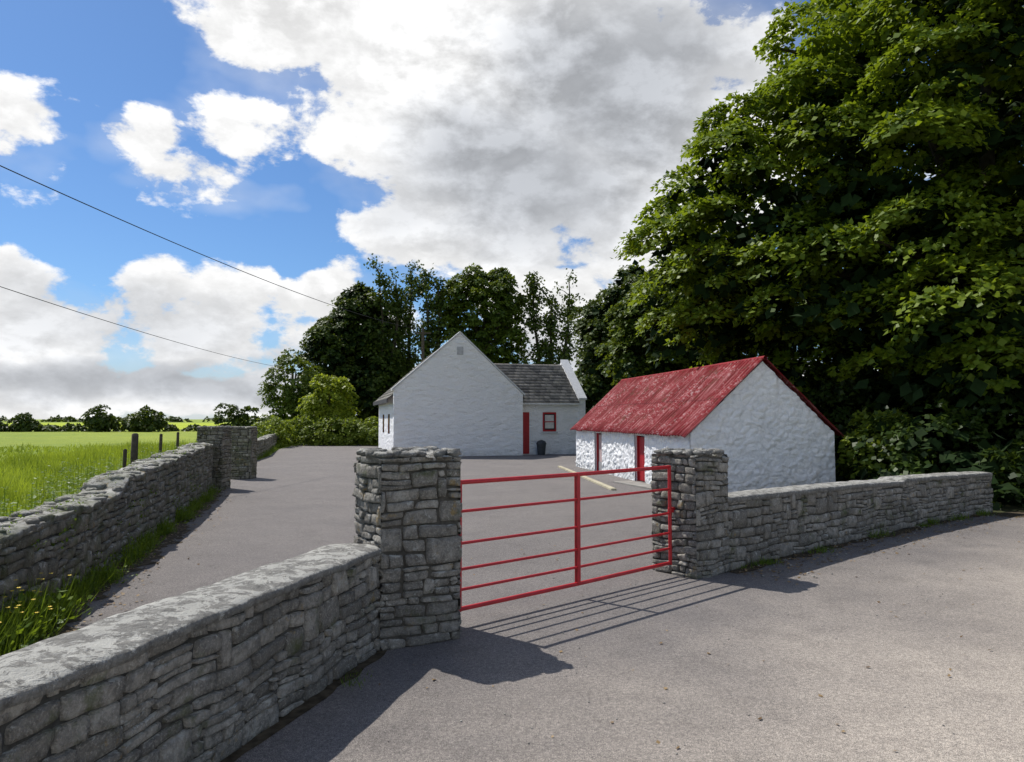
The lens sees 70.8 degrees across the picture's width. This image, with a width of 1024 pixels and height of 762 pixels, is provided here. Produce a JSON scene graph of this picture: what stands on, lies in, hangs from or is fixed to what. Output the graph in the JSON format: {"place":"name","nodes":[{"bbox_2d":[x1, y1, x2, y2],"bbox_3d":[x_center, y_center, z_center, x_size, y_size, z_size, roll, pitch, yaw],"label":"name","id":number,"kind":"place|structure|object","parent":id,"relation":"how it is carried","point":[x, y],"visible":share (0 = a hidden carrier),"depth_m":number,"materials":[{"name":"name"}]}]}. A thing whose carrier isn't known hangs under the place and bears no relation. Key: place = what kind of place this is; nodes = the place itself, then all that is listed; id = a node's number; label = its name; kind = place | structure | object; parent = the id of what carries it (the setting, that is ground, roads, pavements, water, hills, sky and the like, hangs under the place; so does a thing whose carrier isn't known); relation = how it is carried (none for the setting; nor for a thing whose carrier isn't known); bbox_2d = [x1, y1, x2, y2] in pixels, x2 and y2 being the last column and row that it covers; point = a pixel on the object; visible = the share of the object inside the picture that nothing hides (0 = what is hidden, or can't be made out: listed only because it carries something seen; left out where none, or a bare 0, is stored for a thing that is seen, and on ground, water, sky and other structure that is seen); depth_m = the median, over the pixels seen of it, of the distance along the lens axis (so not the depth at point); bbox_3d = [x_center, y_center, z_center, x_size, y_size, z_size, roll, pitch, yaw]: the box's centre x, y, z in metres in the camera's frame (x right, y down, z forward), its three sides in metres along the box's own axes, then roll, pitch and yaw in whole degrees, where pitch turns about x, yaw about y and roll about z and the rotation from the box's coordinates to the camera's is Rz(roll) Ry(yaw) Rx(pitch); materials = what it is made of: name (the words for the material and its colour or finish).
{"place":"outdoors","nodes":[
{"label":"outdoors","id":0,"kind":"place"},
{"bbox_2d":[0,439,196,516],"bbox_3d":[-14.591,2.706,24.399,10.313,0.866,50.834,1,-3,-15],"label":"tall grass","id":1,"kind":"structure","parent":0,"point":[27,480],"depth_m":24.23,"materials":[{"name":"green plant"}]},
{"bbox_2d":[5,423,270,429],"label":"meadow","id":2,"kind":"structure","parent":0,"point":[180,426],"depth_m":239.29,"materials":[{"name":"green plant"}]},
{"bbox_2d":[65,445,670,629],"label":"driveway","id":3,"kind":"structure","parent":0,"point":[298,500],"depth_m":12.03,"materials":[{"name":"grey asphalt"}]},
{"bbox_2d":[373,331,586,455],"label":"white cottage","id":4,"kind":"structure","parent":3,"relation":"on","point":[463,393],"depth_m":36.13,"materials":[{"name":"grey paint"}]},
{"bbox_2d":[523,415,527,431],"bbox_3d":[0.656,2.191,37.255,0.340,0.850,0.014,1,-3,-15],"label":"door panel top","id":5,"kind":"structure","parent":4,"relation":"in","point":[525,417],"depth_m":37.26,"materials":[{"name":"red paint"}]},
{"bbox_2d":[523,434,527,450],"bbox_3d":[0.656,3.189,37.203,0.340,0.850,0.014,1,-3,-15],"label":"door panel bottom","id":6,"kind":"structure","parent":4,"relation":"in","point":[525,436],"depth_m":37.20,"materials":[{"name":"red paint"}]},
{"bbox_2d":[523,412,528,453],"bbox_3d":[0.644,2.693,37.275,0.500,2.150,0.080,1,-3,-15],"label":"front door","id":7,"kind":"structure","parent":4,"relation":"in","point":[524,413],"depth_m":37.28,"materials":[{"name":"red paint"}]},
{"bbox_2d":[544,414,554,429],"bbox_3d":[1.949,2.137,37.651,0.600,0.840,0.050,1,-3,-15],"label":"window frame","id":8,"kind":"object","parent":4,"relation":"in","point":[544,414],"depth_m":37.62,"materials":[{"name":"red wood"}]},
{"bbox_2d":[536,440,545,454],"bbox_3d":[1.504,3.398,36.889,0.520,0.760,0.520,0,-3,0],"label":"litter bin","id":9,"kind":"object","parent":3,"relation":"on","point":[541,446],"visible":1,"depth_m":36.70,"materials":[{"name":"plastic"}]},
{"bbox_2d":[88,490,1018,761],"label":"road grit","id":10,"kind":"object","parent":3,"relation":"on","point":[718,580],"visible":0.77,"depth_m":9.03,"materials":[{"name":"grey gravel"}]},
{"bbox_2d":[558,466,615,490],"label":"yard kerb","id":11,"kind":"structure","parent":3,"relation":"on","point":[611,488],"depth_m":20.98,"materials":[{"name":"concrete"}]},
{"bbox_2d":[613,481,651,489],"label":"shed step slab","id":12,"kind":"structure","parent":3,"relation":"on","point":[639,484],"depth_m":20.08,"materials":[{"name":"concrete"}]},
{"bbox_2d":[0,419,1023,578],"bbox_3d":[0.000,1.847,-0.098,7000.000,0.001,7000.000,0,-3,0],"label":"ground","id":13,"kind":"structure","parent":0,"point":[57,439],"depth_m":68.35,"materials":[{"name":"green plant"}]},
{"bbox_2d":[0,569,98,655],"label":"wall weeds","id":14,"kind":"object","parent":13,"relation":"on","point":[28,626],"depth_m":5.97,"materials":[{"name":"green plant"}]},
{"bbox_2d":[0,573,70,622],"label":"ragwort flowers","id":15,"kind":"object","parent":14,"relation":"on","point":[31,599],"visible":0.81,"depth_m":5.88,"materials":[{"name":"yellow plant"}]},
{"bbox_2d":[0,450,210,599],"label":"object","id":16,"kind":"object","parent":13,"relation":"on","point":[44,559],"visible":0.07,"depth_m":8.60,"materials":[{"name":"grey stone"}]},
{"bbox_2d":[0,442,213,545],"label":"coping","id":17,"kind":"object","parent":16,"relation":"on","point":[102,488],"visible":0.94,"depth_m":8.65,"materials":[{"name":"grey stone"}]},
{"bbox_2d":[1,441,211,606],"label":"wall plants","id":18,"kind":"object","parent":17,"relation":"on","point":[64,529],"depth_m":7.72,"materials":[{"name":"green plant"}]},
{"bbox_2d":[0,446,213,617],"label":"stones","id":19,"kind":"object","parent":13,"relation":"on","point":[92,538],"visible":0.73,"depth_m":8.34,"materials":[{"name":"stone"}]},
{"bbox_2d":[122,449,126,467],"bbox_3d":[-9.592,2.237,17.808,0.114,1.111,0.097,0,-3,0],"label":"fence post","id":20,"kind":"object","parent":13,"relation":"on","point":[124,463],"visible":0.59,"depth_m":17.79,"materials":[{"name":"wood"}]},
{"bbox_2d":[33,490,224,643],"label":"soil verge","id":21,"kind":"structure","parent":13,"relation":"on","point":[65,628],"depth_m":9.44,"materials":[{"name":"brown soil"}]},
{"bbox_2d":[47,482,222,610],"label":"wall weeds","id":22,"kind":"object","parent":21,"relation":"on","point":[144,542],"depth_m":9.15,"materials":[{"name":"green plant"}]},
{"bbox_2d":[55,489,242,633],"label":"fallen leaves","id":23,"kind":"object","parent":21,"relation":"on","point":[145,565],"visible":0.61,"depth_m":8.89,"materials":[{"name":"brown plant"}]},
{"bbox_2d":[0,403,267,431],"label":"hedgerow","id":24,"kind":"object","parent":13,"relation":"on","point":[99,421],"visible":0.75,"depth_m":103.26,"materials":[{"name":"green plant"}]},
{"bbox_2d":[130,433,138,462],"bbox_3d":[-9.044,2.006,17.221,0.179,1.511,0.165,0,-3,0],"label":"fence post","id":25,"kind":"object","parent":13,"relation":"on","point":[134,446],"visible":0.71,"depth_m":17.18,"materials":[{"name":"wood"}]},
{"bbox_2d":[0,433,273,516],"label":"nettle patch","id":26,"kind":"object","parent":13,"relation":"on","point":[56,495],"visible":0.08,"depth_m":14.38,"materials":[{"name":"green plant"}]},
{"bbox_2d":[159,434,162,451],"bbox_3d":[-12.893,2.590,26.402,0.132,1.311,0.116,0,-3,0],"label":"fence post","id":27,"kind":"object","parent":13,"relation":"on","point":[160,441],"visible":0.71,"depth_m":26.38,"materials":[{"name":"wood"}]},
{"bbox_2d":[0,415,352,421],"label":"distant treeline","id":28,"kind":"object","parent":13,"relation":"on","point":[73,419],"visible":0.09,"depth_m":429.64,"materials":[{"name":"green plant"}]},
{"bbox_2d":[176,432,178,448],"bbox_3d":[-13.893,2.774,29.897,0.132,1.311,0.116,0,-3,0],"label":"fence post","id":29,"kind":"object","parent":13,"relation":"on","point":[177,440],"visible":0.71,"depth_m":29.87,"materials":[{"name":"wood"}]},
{"bbox_2d":[0,564,376,761],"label":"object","id":30,"kind":"object","parent":13,"relation":"on","point":[55,723],"visible":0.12,"depth_m":3.70,"materials":[{"name":"grey stone"}]},
{"bbox_2d":[0,555,381,761],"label":"stones","id":31,"kind":"object","parent":30,"relation":"on","point":[109,713],"visible":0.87,"depth_m":3.83,"materials":[{"name":"stone"}]},
{"bbox_2d":[0,543,382,710],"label":"coping","id":32,"kind":"object","parent":30,"relation":"on","point":[34,671],"visible":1,"depth_m":3.59,"materials":[{"name":"grey stone"}]},
{"bbox_2d":[196,426,231,489],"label":"stone gate pier","id":33,"kind":"structure","parent":13,"relation":"on","point":[219,437],"depth_m":18.70,"materials":[{"name":"stone"}]},
{"bbox_2d":[231,426,257,478],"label":"stone gate pier","id":34,"kind":"structure","parent":13,"relation":"on","point":[244,452],"depth_m":22.14,"materials":[{"name":"stone"}]},
{"bbox_2d":[257,436,279,457],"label":"stones","id":35,"kind":"object","parent":13,"relation":"on","point":[269,443],"visible":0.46,"depth_m":36.48,"materials":[{"name":"stone"}]},
{"bbox_2d":[257,443,280,459],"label":"wall weeds","id":36,"kind":"object","parent":13,"relation":"on","point":[266,452],"depth_m":35.94,"materials":[{"name":"green plant"}]},
{"bbox_2d":[257,349,335,438],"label":"hawthorn bush","id":37,"kind":"object","parent":13,"relation":"on","point":[288,403],"visible":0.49,"depth_m":54.89,"materials":[{"name":"green plant"}]},
{"bbox_2d":[251,414,378,447],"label":"bramble hedge","id":38,"kind":"object","parent":13,"relation":"on","point":[351,430],"visible":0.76,"depth_m":49.64,"materials":[{"name":"green plant"}]},
{"bbox_2d":[294,373,359,432],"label":"hazel bush","id":39,"kind":"object","parent":13,"relation":"on","point":[331,390],"visible":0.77,"depth_m":52.00,"materials":[{"name":"green plant"}]},
{"bbox_2d":[293,280,407,437],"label":"oak tree","id":40,"kind":"object","parent":13,"relation":"on","point":[341,342],"visible":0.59,"depth_m":59.52,"materials":[{"name":"green plant"}]},
{"bbox_2d":[363,253,410,430],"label":"ivy clad tree","id":41,"kind":"object","parent":13,"relation":"on","point":[397,308],"visible":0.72,"depth_m":60.04,"materials":[{"name":"green plant"}]},
{"bbox_2d":[385,259,424,380],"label":"ivy clad tree","id":42,"kind":"object","parent":13,"relation":"on","point":[412,358],"visible":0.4,"depth_m":61.01,"materials":[{"name":"green plant"}]},
{"bbox_2d":[358,458,457,648],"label":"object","id":43,"kind":"object","parent":13,"relation":"on","point":[403,552],"visible":0.21,"depth_m":5.93,"materials":[{"name":"grey stone"}]},
{"bbox_2d":[356,446,461,461],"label":"coping","id":44,"kind":"structure","parent":43,"relation":"on","point":[410,452],"depth_m":6.07,"materials":[{"name":"grey stone"}]},
{"bbox_2d":[415,328,430,361],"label":"utility pole","id":45,"kind":"object","parent":13,"relation":"on","point":[422,348],"visible":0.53,"depth_m":53.25,"materials":[{"name":"wood"}]},
{"bbox_2d":[405,263,454,365],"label":"ivy clad tree","id":46,"kind":"object","parent":13,"relation":"on","point":[422,286],"visible":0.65,"depth_m":60.07,"materials":[{"name":"green plant"}]},
{"bbox_2d":[428,263,532,363],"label":"ash tree","id":47,"kind":"object","parent":13,"relation":"on","point":[492,330],"visible":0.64,"depth_m":60.15,"materials":[{"name":"green plant"}]},
{"bbox_2d":[518,268,586,368],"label":"ivy clad tree","id":48,"kind":"object","parent":13,"relation":"on","point":[546,349],"visible":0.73,"depth_m":60.08,"materials":[{"name":"green plant"}]},
{"bbox_2d":[567,259,673,413],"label":"alder tree","id":49,"kind":"object","parent":13,"relation":"on","point":[592,330],"visible":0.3,"depth_m":45.63,"materials":[{"name":"green plant"}]},
{"bbox_2d":[595,258,758,384],"bbox_3d":[8.881,-1.627,36.664,9.045,10.848,7.553,0,-3,0],"label":"maple tree","id":50,"kind":"object","parent":13,"relation":"on","point":[626,348],"visible":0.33,"depth_m":35.77,"materials":[{"name":"green plant"}]},
{"bbox_2d":[653,455,727,573],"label":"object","id":51,"kind":"object","parent":13,"relation":"on","point":[687,539],"visible":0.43,"depth_m":8.54,"materials":[{"name":"grey stone"}]},
{"bbox_2d":[459,465,674,611],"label":"red farm gate","id":52,"kind":"structure","parent":51,"relation":"attached to","point":[577,527],"depth_m":7.43,"materials":[{"name":"metal"}]},
{"bbox_2d":[653,448,724,457],"bbox_3d":[2.166,0.874,8.808,0.730,0.102,0.739,2,-4,-37],"label":"pillar cap","id":53,"kind":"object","parent":51,"relation":"on","point":[709,453],"depth_m":8.63,"materials":[{"name":"grey stone"}]},
{"bbox_2d":[570,356,844,492],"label":"whitewashed shed","id":54,"kind":"structure","parent":13,"relation":"on","point":[762,422],"depth_m":18.24,"materials":[{"name":"white paint"}]},
{"bbox_2d":[599,434,601,461],"bbox_3d":[3.166,2.358,25.243,0.040,0.950,0.690,1,-3,-10],"label":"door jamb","id":55,"kind":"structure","parent":54,"relation":"in","point":[600,436],"depth_m":25.38,"materials":[{"name":"white paint"}]},
{"bbox_2d":[611,0,1023,459],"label":"sycamore tree","id":56,"kind":"object","parent":13,"relation":"on","point":[835,275],"visible":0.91,"depth_m":19.66,"materials":[{"name":"green plant"}]},
{"bbox_2d":[728,476,990,565],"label":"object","id":57,"kind":"object","parent":13,"relation":"on","point":[746,537],"visible":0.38,"depth_m":10.81,"materials":[{"name":"grey stone"}]},
{"bbox_2d":[726,471,991,503],"bbox_3d":[5.871,1.658,11.737,8.941,0.204,0.621,2,-4,-39],"label":"coping","id":58,"kind":"object","parent":57,"relation":"on","point":[788,491],"visible":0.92,"depth_m":10.88,"materials":[{"name":"grey stone"}]},
{"bbox_2d":[835,407,946,480],"bbox_3d":[9.730,1.860,18.596,2.997,2.446,2.784,0,-3,0],"label":"elder bush","id":59,"kind":"object","parent":13,"relation":"on","point":[875,466],"visible":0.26,"depth_m":18.21,"materials":[{"name":"green plant"}]},
{"bbox_2d":[795,354,1023,509],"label":"laurel hedge","id":60,"kind":"object","parent":13,"relation":"on","point":[940,429],"visible":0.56,"depth_m":16.92,"materials":[{"name":"green plant"}]},
{"bbox_2d":[897,5,1023,316],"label":"sycamore tree","id":61,"kind":"object","parent":13,"relation":"on","point":[971,161],"visible":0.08,"depth_m":23.39,"materials":[{"name":"green plant"}]},
{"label":"utility pole","id":62,"kind":"object","parent":13,"relation":"on","visible":0},
{"bbox_2d":[0,286,271,365],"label":"overhead cable","id":63,"kind":"object","parent":62,"relation":"attached to","point":[118,324],"visible":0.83,"depth_m":29.22,"materials":[{"name":"black rubber"}]},
{"bbox_2d":[0,165,418,329],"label":"overhead cable","id":64,"kind":"object","parent":62,"relation":"attached to","point":[174,242],"visible":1,"depth_m":21.91,"materials":[{"name":"black rubber"}]},
{"bbox_2d":[0,0,1023,418],"label":"sky","id":65,"kind":"structure","parent":0,"point":[289,144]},
{"bbox_2d":[235,515,1023,761],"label":"road","id":66,"kind":"structure","parent":0,"point":[974,702],"depth_m":5.20,"materials":[{"name":"grey asphalt"}]},
{"bbox_2d":[220,650,386,761],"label":"soil verge","id":67,"kind":"structure","parent":66,"relation":"on","point":[297,712],"depth_m":4.55,"materials":[{"name":"brown soil"}]},
{"bbox_2d":[340,670,373,689],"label":"wall weeds","id":68,"kind":"object","parent":67,"relation":"on","point":[355,680],"depth_m":5.03,"materials":[{"name":"green plant"}]},
{"bbox_2d":[352,455,462,650],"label":"stones","id":69,"kind":"object","parent":66,"relation":"on","point":[440,549],"visible":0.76,"depth_m":5.92,"materials":[{"name":"stone"}]},
{"bbox_2d":[651,453,730,578],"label":"stones","id":70,"kind":"object","parent":66,"relation":"on","point":[699,501],"visible":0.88,"depth_m":8.51,"materials":[{"name":"stone"}]},
{"bbox_2d":[379,541,1019,750],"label":"fallen leaves","id":71,"kind":"object","parent":66,"relation":"on","point":[657,741],"visible":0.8,"depth_m":5.39,"materials":[{"name":"brown plant"}]},
{"bbox_2d":[729,512,995,573],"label":"soil verge","id":72,"kind":"structure","parent":66,"relation":"on","point":[804,554],"depth_m":10.65,"materials":[{"name":"brown soil"}]},
{"bbox_2d":[728,476,992,570],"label":"stones","id":73,"kind":"object","parent":72,"relation":"on","point":[738,518],"visible":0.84,"depth_m":10.65,"materials":[{"name":"stone"}]},
{"bbox_2d":[739,508,996,568],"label":"wall weeds","id":74,"kind":"object","parent":72,"relation":"on","point":[873,535],"depth_m":11.20,"materials":[{"name":"green plant"}]},
{"bbox_2d":[732,512,1023,581],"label":"fallen leaves","id":75,"kind":"object","parent":66,"relation":"on","point":[866,546],"visible":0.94,"depth_m":10.30,"materials":[{"name":"brown plant"}]},
{"bbox_2d":[990,511,1023,516],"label":"soil verge","id":76,"kind":"structure","parent":66,"relation":"on","point":[1016,514],"depth_m":13.87,"materials":[{"name":"brown soil"}]},
{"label":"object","id":77,"kind":"object","parent":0,"visible":0},
{"bbox_2d":[257,433,276,441],"bbox_3d":[-12.828,2.944,36.439,0.905,0.190,27.655,1,-3,-13],"label":"coping","id":78,"kind":"object","parent":77,"relation":"on","point":[264,437],"visible":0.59,"depth_m":38.26,"materials":[{"name":"grey stone"}]}
]}

